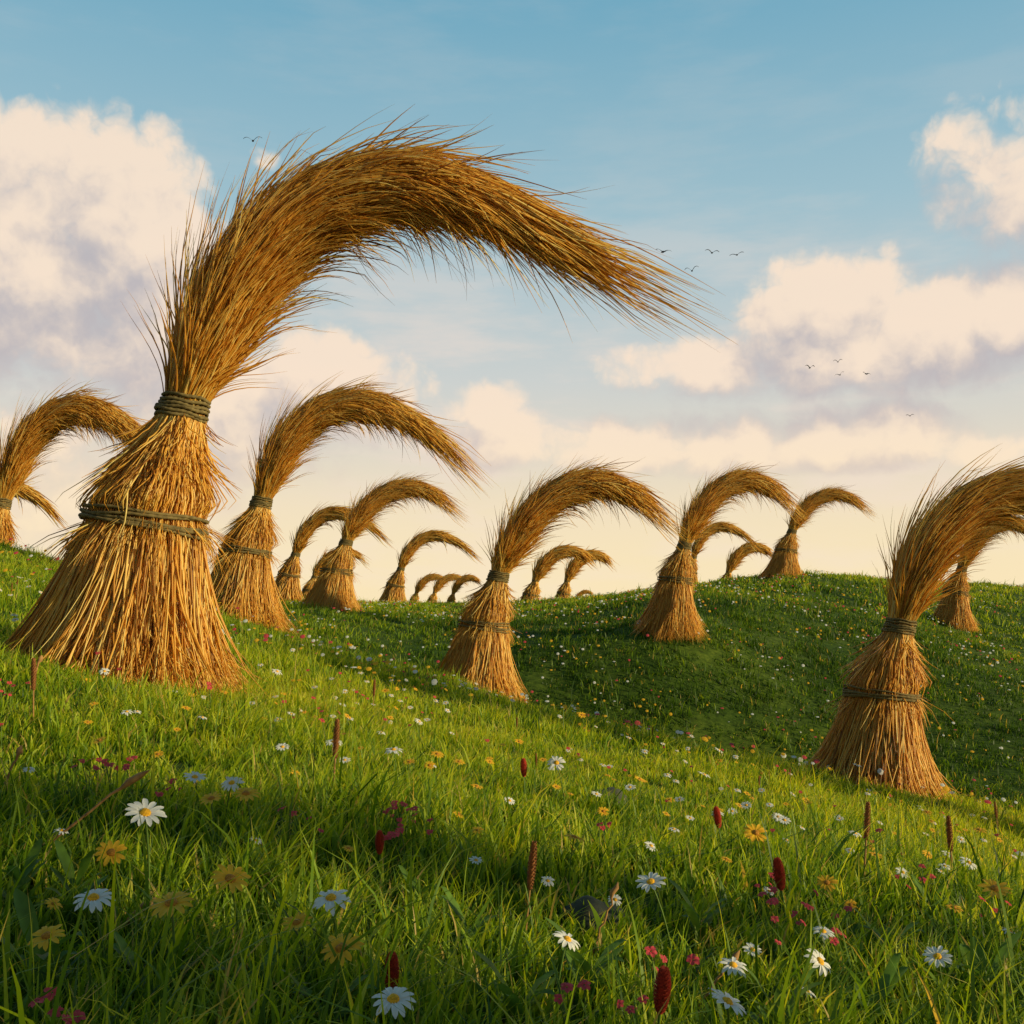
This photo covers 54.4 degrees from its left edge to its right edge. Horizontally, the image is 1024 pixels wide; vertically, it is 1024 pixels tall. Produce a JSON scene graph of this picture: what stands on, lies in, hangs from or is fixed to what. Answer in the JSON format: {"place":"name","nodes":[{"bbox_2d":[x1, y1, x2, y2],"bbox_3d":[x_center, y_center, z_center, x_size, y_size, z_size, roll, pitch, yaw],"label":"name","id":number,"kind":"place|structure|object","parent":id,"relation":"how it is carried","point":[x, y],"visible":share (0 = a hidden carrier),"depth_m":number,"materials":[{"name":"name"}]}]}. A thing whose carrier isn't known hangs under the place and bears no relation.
{"place":"outdoors","nodes":[
{"label":"outdoors","id":0,"kind":"place"},
{"bbox_2d":[0,751,1023,1023],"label":"meadow grass","id":1,"kind":"structure","parent":0,"point":[446,971],"depth_m":2.62,"materials":[{"name":"plant"}]},
{"bbox_2d":[0,538,1023,1023],"bbox_3d":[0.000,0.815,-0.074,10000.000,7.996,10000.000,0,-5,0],"label":"ground","id":2,"kind":"structure","parent":0,"point":[730,722],"depth_m":27.63,"materials":[{"name":"plant"}]},
{"bbox_2d":[4,745,22,786],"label":"dried stalk","id":3,"kind":"object","parent":2,"relation":"on","point":[19,750],"visible":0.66,"depth_m":4.23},
{"bbox_2d":[2,838,49,906],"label":"weed plant","id":4,"kind":"object","parent":2,"relation":"on","point":[25,877],"visible":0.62,"depth_m":2.94,"materials":[{"name":"green plant"}]},
{"bbox_2d":[30,658,36,729],"bbox_3d":[-2.725,1.056,5.669,0.034,0.460,0.034,0,-1,6],"label":"brown seed spike","id":5,"kind":"object","parent":2,"relation":"on","point":[33,671],"visible":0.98,"depth_m":5.66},
{"bbox_2d":[28,996,47,1023],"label":"pink flower","id":6,"kind":"object","parent":2,"relation":"on","point":[33,1003],"visible":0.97,"depth_m":1.86,"materials":[{"name":"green plant"}]},
{"bbox_2d":[0,888,84,998],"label":"weed plant","id":7,"kind":"object","parent":2,"relation":"on","point":[22,903],"visible":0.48,"depth_m":2.36,"materials":[{"name":"green plant"}]},
{"bbox_2d":[14,480,70,533],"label":"straw bundle","id":8,"kind":"object","parent":2,"relation":"on","point":[31,495],"visible":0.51,"depth_m":44.51,"materials":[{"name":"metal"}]},
{"bbox_2d":[27,924,65,1015],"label":"yellow daisy","id":9,"kind":"object","parent":2,"relation":"on","point":[45,932],"visible":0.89,"depth_m":2.24,"materials":[{"name":"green plant"}]},
{"bbox_2d":[43,987,56,1007],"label":"pink flower","id":10,"kind":"object","parent":2,"relation":"on","point":[49,994],"visible":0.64,"depth_m":1.91,"materials":[{"name":"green plant"}]},
{"bbox_2d":[44,897,62,925],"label":"yellow daisy","id":11,"kind":"object","parent":2,"relation":"on","point":[51,903],"visible":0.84,"depth_m":2.67,"materials":[{"name":"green plant"}]},
{"bbox_2d":[0,379,148,546],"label":"straw bundle","id":12,"kind":"object","parent":2,"relation":"on","point":[39,429],"visible":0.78,"depth_m":34.04,"materials":[{"name":"wicker"}]},
{"bbox_2d":[44,840,107,912],"bbox_3d":[-1.267,1.064,2.898,0.174,0.193,0.206,2,-6,-23],"label":"weed plant","id":13,"kind":"object","parent":2,"relation":"on","point":[64,857],"visible":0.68,"depth_m":2.90,"materials":[{"name":"green plant"}]},
{"bbox_2d":[71,1009,85,1023],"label":"pink flower","id":14,"kind":"object","parent":2,"relation":"on","point":[80,1017],"visible":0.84,"depth_m":1.87,"materials":[{"name":"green plant"}]},
{"bbox_2d":[73,888,111,968],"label":"daisy","id":15,"kind":"object","parent":2,"relation":"on","point":[95,897],"visible":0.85,"depth_m":2.38,"materials":[{"name":"white plant"}]},
{"bbox_2d":[40,770,149,851],"bbox_3d":[-1.450,1.047,3.382,0.416,0.330,0.027,1,-5,-6],"label":"dried stalk","id":16,"kind":"object","parent":2,"relation":"on","point":[131,780],"visible":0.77,"depth_m":3.40,"materials":[{"name":"plant"}]},
{"bbox_2d":[95,840,126,920],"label":"yellow daisy","id":17,"kind":"object","parent":2,"relation":"on","point":[109,851],"visible":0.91,"depth_m":2.82,"materials":[{"name":"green plant"}]},
{"bbox_2d":[125,798,166,891],"bbox_3d":[-1.090,1.050,2.944,0.102,0.380,0.116,-3,-6,34],"label":"daisy","id":18,"kind":"object","parent":2,"relation":"on","point":[147,811],"visible":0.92,"depth_m":2.96,"materials":[{"name":"white plant"}]},
{"bbox_2d":[113,932,191,1003],"bbox_3d":[-0.824,1.055,2.267,0.206,0.193,0.174,-5,-7,42],"label":"weed plant","id":19,"kind":"object","parent":2,"relation":"on","point":[121,941],"visible":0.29,"depth_m":2.27,"materials":[{"name":"green plant"}]},
{"bbox_2d":[150,891,194,964],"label":"yellow daisy","id":20,"kind":"object","parent":2,"relation":"on","point":[162,909],"visible":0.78,"depth_m":2.32,"materials":[{"name":"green plant"}]},
{"bbox_2d":[184,771,206,826],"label":"daisy","id":21,"kind":"object","parent":2,"relation":"on","point":[194,776],"visible":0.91,"depth_m":3.89,"materials":[{"name":"white plant"}]},
{"bbox_2d":[199,791,222,851],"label":"yellow daisy","id":22,"kind":"object","parent":2,"relation":"on","point":[210,797],"visible":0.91,"depth_m":3.60,"materials":[{"name":"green plant"}]},
{"bbox_2d":[210,864,250,957],"bbox_3d":[-0.723,1.084,2.581,0.106,0.327,0.093,-2,2,-31],"label":"yellow daisy","id":23,"kind":"object","parent":2,"relation":"on","point":[223,875],"visible":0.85,"depth_m":2.58,"materials":[{"name":"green plant"}]},
{"bbox_2d":[221,776,244,825],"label":"daisy","id":24,"kind":"object","parent":2,"relation":"on","point":[228,782],"visible":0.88,"depth_m":3.83,"materials":[{"name":"white plant"}]},
{"bbox_2d":[231,787,259,837],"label":"yellow daisy","id":25,"kind":"object","parent":2,"relation":"on","point":[246,794],"visible":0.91,"depth_m":3.55,"materials":[{"name":"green plant"}]},
{"bbox_2d":[206,941,297,998],"bbox_3d":[-0.592,1.068,2.292,0.171,0.186,0.196,-1,-5,9],"label":"weed plant","id":26,"kind":"object","parent":2,"relation":"on","point":[262,966],"visible":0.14,"depth_m":2.31,"materials":[{"name":"green plant"}]},
{"bbox_2d":[281,912,312,952],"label":"yellow daisy","id":27,"kind":"object","parent":2,"relation":"on","point":[297,923],"visible":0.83,"depth_m":2.44,"materials":[{"name":"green plant"}]},
{"bbox_2d":[281,969,376,1023],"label":"weed plant","id":28,"kind":"object","parent":2,"relation":"on","point":[355,983],"visible":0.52,"depth_m":2.15,"materials":[{"name":"green plant"}]},
{"bbox_2d":[311,889,350,938],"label":"daisy","id":29,"kind":"object","parent":2,"relation":"on","point":[328,899],"visible":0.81,"depth_m":2.46,"materials":[{"name":"white plant"}]},
{"bbox_2d":[274,502,392,601],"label":"straw bundle","id":30,"kind":"object","parent":2,"relation":"on","point":[287,579],"visible":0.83,"depth_m":51.68,"materials":[{"name":"wicker"}]},
{"bbox_2d":[332,718,339,783],"bbox_3d":[-0.834,1.200,4.680,0.035,0.460,0.034,3,-5,-9],"label":"brown seed spike","id":31,"kind":"object","parent":2,"relation":"on","point":[336,737],"visible":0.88,"depth_m":4.68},
{"bbox_2d":[302,547,372,596],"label":"straw bundle","id":32,"kind":"object","parent":2,"relation":"on","point":[307,586],"visible":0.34,"depth_m":69.79,"materials":[{"name":"wicker"}]},
{"bbox_2d":[320,933,364,1019],"bbox_3d":[-0.373,1.060,2.139,0.079,0.284,0.095,5,-7,-41],"label":"yellow daisy","id":33,"kind":"object","parent":2,"relation":"on","point":[336,944],"visible":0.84,"depth_m":2.14,"materials":[{"name":"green plant"}]},
{"bbox_2d":[208,373,494,633],"bbox_3d":[-3.709,-0.161,20.808,6.956,5.739,2.934,0,-5,-3],"label":"straw bundle","id":34,"kind":"object","parent":2,"relation":"on","point":[247,586],"visible":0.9,"depth_m":20.61,"materials":[{"name":"wicker"}]},
{"bbox_2d":[1,104,737,700],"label":"straw bundle","id":35,"kind":"object","parent":2,"relation":"on","point":[129,590],"visible":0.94,"depth_m":9.43,"materials":[{"name":"wicker"}]},
{"bbox_2d":[375,830,383,879],"bbox_3d":[-0.464,1.227,3.484,0.034,0.229,0.034,0,-1,-40],"label":"red flower spike","id":36,"kind":"object","parent":2,"relation":"on","point":[379,842],"visible":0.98,"depth_m":3.48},
{"bbox_2d":[300,471,468,611],"bbox_3d":[-4.869,1.188,36.111,6.841,5.663,3.027,0,-5,-3],"label":"straw bundle","id":37,"kind":"object","parent":2,"relation":"on","point":[333,586],"visible":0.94,"depth_m":35.91,"materials":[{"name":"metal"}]},
{"bbox_2d":[384,950,399,1014],"bbox_3d":[-0.266,1.086,2.178,0.036,0.241,0.036,6,-7,-41],"label":"red flower spike","id":38,"kind":"object","parent":2,"relation":"on","point":[394,967],"visible":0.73,"depth_m":2.18,"materials":[{"name":"plant"}]},
{"bbox_2d":[385,747,401,780],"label":"daisy","id":39,"kind":"object","parent":2,"relation":"on","point":[394,750],"visible":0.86,"depth_m":5.37,"materials":[{"name":"white plant"}]},
{"bbox_2d":[372,987,415,1023],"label":"daisy","id":40,"kind":"object","parent":2,"relation":"on","point":[396,997],"visible":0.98,"depth_m":1.89,"materials":[{"name":"white plant"}]},
{"bbox_2d":[398,865,441,909],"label":"weed plant","id":41,"kind":"object","parent":2,"relation":"on","point":[404,872],"visible":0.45,"depth_m":3.23,"materials":[{"name":"green plant"}]},
{"bbox_2d":[409,572,446,602],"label":"straw bundle","id":42,"kind":"object","parent":2,"relation":"on","point":[422,582],"visible":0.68,"depth_m":99.54,"materials":[{"name":"wicker"}]},
{"bbox_2d":[378,527,483,602],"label":"straw bundle","id":43,"kind":"object","parent":2,"relation":"on","point":[394,588],"visible":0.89,"depth_m":63.80,"materials":[{"name":"wicker"}]},
{"bbox_2d":[427,572,469,602],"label":"straw bundle","id":44,"kind":"object","parent":2,"relation":"on","point":[440,583],"visible":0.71,"depth_m":97.64,"materials":[{"name":"wicker"}]},
{"bbox_2d":[446,573,481,602],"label":"straw bundle","id":45,"kind":"object","parent":2,"relation":"on","point":[458,583],"visible":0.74,"depth_m":91.46,"materials":[{"name":"wicker"}]},
{"bbox_2d":[441,886,498,950],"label":"weed plant","id":46,"kind":"object","parent":2,"relation":"on","point":[453,903],"visible":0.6,"depth_m":2.85,"materials":[{"name":"green plant"}]},
{"bbox_2d":[0,604,1023,952],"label":"meadow grass","id":47,"kind":"structure","parent":2,"relation":"on","point":[370,790],"depth_m":5.08,"materials":[{"name":"plant"}]},
{"bbox_2d":[0,538,1023,806],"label":"meadow wildflowers","id":48,"kind":"object","parent":2,"relation":"on","point":[880,772],"visible":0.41,"depth_m":28.54,"materials":[{"name":"white plant"}]},
{"bbox_2d":[474,950,558,1023],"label":"weed plant","id":49,"kind":"object","parent":2,"relation":"on","point":[514,998],"visible":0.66,"depth_m":2.29,"materials":[{"name":"green plant"}]},
{"bbox_2d":[520,758,526,793],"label":"red flower spike","id":50,"kind":"object","parent":2,"relation":"on","point":[523,766],"visible":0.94,"depth_m":6.34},
{"bbox_2d":[525,841,536,932],"bbox_3d":[0.050,1.174,3.008,0.028,0.365,0.027,5,-1,26],"label":"brown seed spike","id":51,"kind":"object","parent":2,"relation":"on","point":[531,867],"visible":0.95,"depth_m":3.00,"materials":[{"name":"plant"}]},
{"bbox_2d":[541,876,553,904],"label":"daisy","id":52,"kind":"object","parent":2,"relation":"on","point":[547,880],"visible":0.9,"depth_m":3.33,"materials":[{"name":"white plant"}]},
{"bbox_2d":[547,756,565,800],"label":"daisy","id":53,"kind":"object","parent":2,"relation":"on","point":[553,761],"visible":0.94,"depth_m":6.30,"materials":[{"name":"white plant"}]},
{"bbox_2d":[554,994,564,1023],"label":"pink flower","id":54,"kind":"object","parent":2,"relation":"on","point":[556,999],"visible":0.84,"depth_m":2.18,"materials":[{"name":"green plant"}]},
{"bbox_2d":[520,543,599,600],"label":"straw bundle","id":55,"kind":"object","parent":2,"relation":"on","point":[547,561],"visible":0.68,"depth_m":75.64,"materials":[{"name":"wicker"}]},
{"bbox_2d":[438,454,690,706],"bbox_3d":[0.764,1.456,21.246,6.301,5.633,3.011,0,-5,0],"label":"straw bundle","id":56,"kind":"object","parent":2,"relation":"on","point":[480,644],"visible":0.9,"depth_m":21.08,"materials":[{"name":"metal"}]},
{"bbox_2d":[552,930,579,1006],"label":"daisy","id":57,"kind":"object","parent":2,"relation":"on","point":[565,938],"visible":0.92,"depth_m":2.43,"materials":[{"name":"white plant"}]},
{"bbox_2d":[561,982,573,1020],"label":"pink flower","id":58,"kind":"object","parent":2,"relation":"on","point":[565,988],"visible":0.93,"depth_m":2.17,"materials":[{"name":"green plant"}]},
{"bbox_2d":[564,833,583,882],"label":"yellow daisy","id":59,"kind":"object","parent":2,"relation":"on","point":[573,837],"visible":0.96,"depth_m":3.68,"materials":[{"name":"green plant"}]},
{"bbox_2d":[577,979,590,1023],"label":"pink flower","id":60,"kind":"object","parent":2,"relation":"on","point":[585,986],"visible":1,"depth_m":2.19,"materials":[{"name":"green plant"}]},
{"bbox_2d":[553,546,617,598],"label":"straw bundle","id":61,"kind":"object","parent":2,"relation":"on","point":[571,572],"visible":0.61,"depth_m":87.70,"materials":[{"name":"wicker"}]},
{"bbox_2d":[545,917,626,998],"bbox_3d":[0.188,1.147,2.547,0.204,0.200,0.203,-4,-6,35],"label":"weed plant","id":62,"kind":"object","parent":2,"relation":"on","point":[577,959],"visible":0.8,"depth_m":2.56,"materials":[{"name":"green plant"}]},
{"bbox_2d":[561,895,624,931],"bbox_3d":[0.269,1.372,3.323,0.221,0.174,0.199,0,-5,0],"label":"stone","id":63,"kind":"object","parent":2,"relation":"on","point":[596,904],"visible":0.32,"depth_m":3.29,"materials":[{"name":"stone"}]},
{"bbox_2d":[593,882,618,954],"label":"dried stalk","id":64,"kind":"object","parent":2,"relation":"on","point":[614,889],"visible":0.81,"depth_m":3.06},
{"bbox_2d":[591,787,627,808],"bbox_3d":[0.662,2.090,7.114,0.353,0.240,0.260,-1,-5,15],"label":"stone","id":65,"kind":"object","parent":2,"relation":"on","point":[616,790],"visible":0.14,"depth_m":7.07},
{"bbox_2d":[608,894,621,919],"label":"daisy","id":66,"kind":"object","parent":2,"relation":"on","point":[616,898],"visible":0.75,"depth_m":3.23,"materials":[{"name":"white plant"}]},
{"bbox_2d":[625,1005,636,1023],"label":"pink flower","id":67,"kind":"object","parent":2,"relation":"on","point":[629,1011],"visible":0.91,"depth_m":2.17,"materials":[{"name":"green plant"}]},
{"bbox_2d":[645,946,656,982],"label":"pink flower","id":68,"kind":"object","parent":2,"relation":"on","point":[651,950],"visible":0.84,"depth_m":2.46,"materials":[{"name":"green plant"}]},
{"bbox_2d":[635,872,672,956],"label":"daisy","id":69,"kind":"object","parent":2,"relation":"on","point":[652,881],"visible":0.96,"depth_m":3.10,"materials":[{"name":"white plant"}]},
{"bbox_2d":[653,965,671,1023],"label":"red flower spike","id":70,"kind":"object","parent":2,"relation":"on","point":[662,990],"visible":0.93,"depth_m":2.17,"materials":[{"name":"plant"}]},
{"bbox_2d":[685,954,699,1009],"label":"pink flower","id":71,"kind":"object","parent":2,"relation":"on","point":[691,957],"visible":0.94,"depth_m":2.43,"materials":[{"name":"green plant"}]},
{"bbox_2d":[668,879,727,939],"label":"weed plant","id":72,"kind":"object","parent":2,"relation":"on","point":[693,915],"visible":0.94,"depth_m":3.28,"materials":[{"name":"green plant"}]},
{"bbox_2d":[627,460,807,643],"bbox_3d":[6.303,1.125,30.628,6.096,5.737,3.067,0,-5,-5],"label":"straw bundle","id":73,"kind":"object","parent":2,"relation":"on","point":[670,611],"visible":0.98,"depth_m":30.35,"materials":[{"name":"wicker"}]},
{"bbox_2d":[713,806,721,846],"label":"red flower spike","id":74,"kind":"object","parent":2,"relation":"on","point":[717,816],"visible":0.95,"depth_m":5.18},
{"bbox_2d":[698,950,739,1007],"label":"dried stalk","id":75,"kind":"object","parent":2,"relation":"on","point":[736,955],"visible":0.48,"depth_m":2.64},
{"bbox_2d":[691,520,762,582],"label":"straw bundle","id":76,"kind":"object","parent":2,"relation":"on","point":[727,527],"visible":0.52,"depth_m":61.94,"materials":[{"name":"wicker"}]},
{"bbox_2d":[708,988,746,1023],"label":"daisy","id":77,"kind":"object","parent":2,"relation":"on","point":[727,1000],"visible":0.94,"depth_m":2.06,"materials":[{"name":"white plant"}]},
{"bbox_2d":[717,957,746,997],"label":"daisy","id":78,"kind":"object","parent":2,"relation":"on","point":[734,965],"visible":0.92,"depth_m":2.47,"materials":[{"name":"white plant"}]},
{"bbox_2d":[720,540,773,579],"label":"straw bundle","id":79,"kind":"object","parent":2,"relation":"on","point":[737,555],"visible":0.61,"depth_m":79.75,"materials":[{"name":"wicker"}]},
{"bbox_2d":[743,943,761,958],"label":"daisy","id":80,"kind":"object","parent":2,"relation":"on","point":[751,946],"visible":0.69,"depth_m":2.88,"materials":[{"name":"white plant"}]},
{"bbox_2d":[743,824,766,888],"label":"yellow daisy","id":81,"kind":"object","parent":2,"relation":"on","point":[754,830],"visible":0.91,"depth_m":4.22,"materials":[{"name":"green plant"}]},
{"bbox_2d":[766,898,775,956],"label":"pink flower","id":82,"kind":"object","parent":2,"relation":"on","point":[770,902],"visible":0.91,"depth_m":3.24,"materials":[{"name":"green plant"}]},
{"bbox_2d":[772,856,788,933],"bbox_3d":[0.995,1.432,3.654,0.048,0.319,0.048,-9,-12,15],"label":"red flower spike","id":83,"kind":"object","parent":2,"relation":"on","point":[779,871],"visible":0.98,"depth_m":3.66,"materials":[{"name":"plant"}]},
{"bbox_2d":[744,965,821,1023],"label":"weed plant","id":84,"kind":"object","parent":2,"relation":"on","point":[792,1000],"visible":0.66,"depth_m":2.42,"materials":[{"name":"green plant"}]},
{"bbox_2d":[756,484,877,578],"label":"straw bundle","id":85,"kind":"object","parent":2,"relation":"on","point":[784,558],"visible":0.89,"depth_m":52.93,"materials":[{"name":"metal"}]},
{"bbox_2d":[804,948,830,1009],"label":"daisy","id":86,"kind":"object","parent":2,"relation":"on","point":[818,959],"visible":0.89,"depth_m":2.53,"materials":[{"name":"white plant"}]},
{"bbox_2d":[813,926,836,979],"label":"daisy","id":87,"kind":"object","parent":2,"relation":"on","point":[825,931],"visible":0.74,"depth_m":3.00,"materials":[{"name":"white plant"}]},
{"bbox_2d":[816,875,837,908],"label":"yellow daisy","id":88,"kind":"object","parent":2,"relation":"on","point":[826,882],"visible":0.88,"depth_m":3.75,"materials":[{"name":"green plant"}]},
{"bbox_2d":[829,937,839,972],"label":"pink flower","id":89,"kind":"object","parent":2,"relation":"on","point":[835,941],"visible":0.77,"depth_m":2.88,"materials":[{"name":"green plant"}]},
{"bbox_2d":[843,899,857,926],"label":"yellow daisy","id":90,"kind":"object","parent":2,"relation":"on","point":[851,902],"visible":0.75,"depth_m":3.69,"materials":[{"name":"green plant"}]},
{"bbox_2d":[863,801,870,881],"bbox_3d":[1.766,1.679,4.971,0.034,0.460,0.034,6,-9,5],"label":"brown seed spike","id":91,"kind":"object","parent":2,"relation":"on","point":[866,818],"visible":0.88,"depth_m":4.98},
{"bbox_2d":[839,952,907,1023],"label":"weed plant","id":92,"kind":"object","parent":2,"relation":"on","point":[891,977],"visible":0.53,"depth_m":2.56,"materials":[{"name":"green plant"}]},
{"bbox_2d":[853,908,925,959],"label":"weed plant","id":93,"kind":"object","parent":2,"relation":"on","point":[907,927],"visible":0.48,"depth_m":3.18,"materials":[{"name":"green plant"}]},
{"bbox_2d":[804,443,1023,800],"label":"straw bundle","id":94,"kind":"object","parent":2,"relation":"on","point":[877,724],"visible":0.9,"depth_m":14.91,"materials":[{"name":"wicker"}]},
{"bbox_2d":[911,875,946,918],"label":"weed plant","id":95,"kind":"object","parent":2,"relation":"on","point":[918,884],"visible":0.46,"depth_m":4.12,"materials":[{"name":"green plant"}]},
{"bbox_2d":[922,946,952,1004],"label":"daisy","id":96,"kind":"object","parent":2,"relation":"on","point":[934,952],"visible":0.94,"depth_m":2.69,"materials":[{"name":"white plant"}]},
{"bbox_2d":[946,815,953,880],"bbox_3d":[2.324,1.835,5.266,0.034,0.460,0.035,-4,-2,8],"label":"brown seed spike","id":97,"kind":"object","parent":2,"relation":"on","point":[949,834],"visible":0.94,"depth_m":5.26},
{"bbox_2d":[945,902,963,912],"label":"yellow daisy","id":98,"kind":"object","parent":2,"relation":"on","point":[950,905],"visible":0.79,"depth_m":3.68,"materials":[{"name":"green plant"}]},
{"bbox_2d":[958,857,976,887],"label":"daisy","id":99,"kind":"object","parent":2,"relation":"on","point":[969,862],"visible":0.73,"depth_m":4.65,"materials":[{"name":"white plant"}]},
{"bbox_2d":[930,515,1023,631],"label":"straw bundle","id":100,"kind":"object","parent":2,"relation":"on","point":[955,610],"visible":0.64,"depth_m":43.50,"materials":[{"name":"wicker"}]},
{"bbox_2d":[946,931,1023,1007],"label":"weed plant","id":101,"kind":"object","parent":2,"relation":"on","point":[1003,950],"visible":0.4,"depth_m":2.84,"materials":[{"name":"green plant"}]},
{"bbox_2d":[977,879,1011,938],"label":"yellow daisy","id":102,"kind":"object","parent":2,"relation":"on","point":[993,888],"visible":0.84,"depth_m":3.49,"materials":[{"name":"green plant"}]},
{"bbox_2d":[0,0,1023,601],"label":"sky","id":103,"kind":"structure","parent":0,"point":[862,161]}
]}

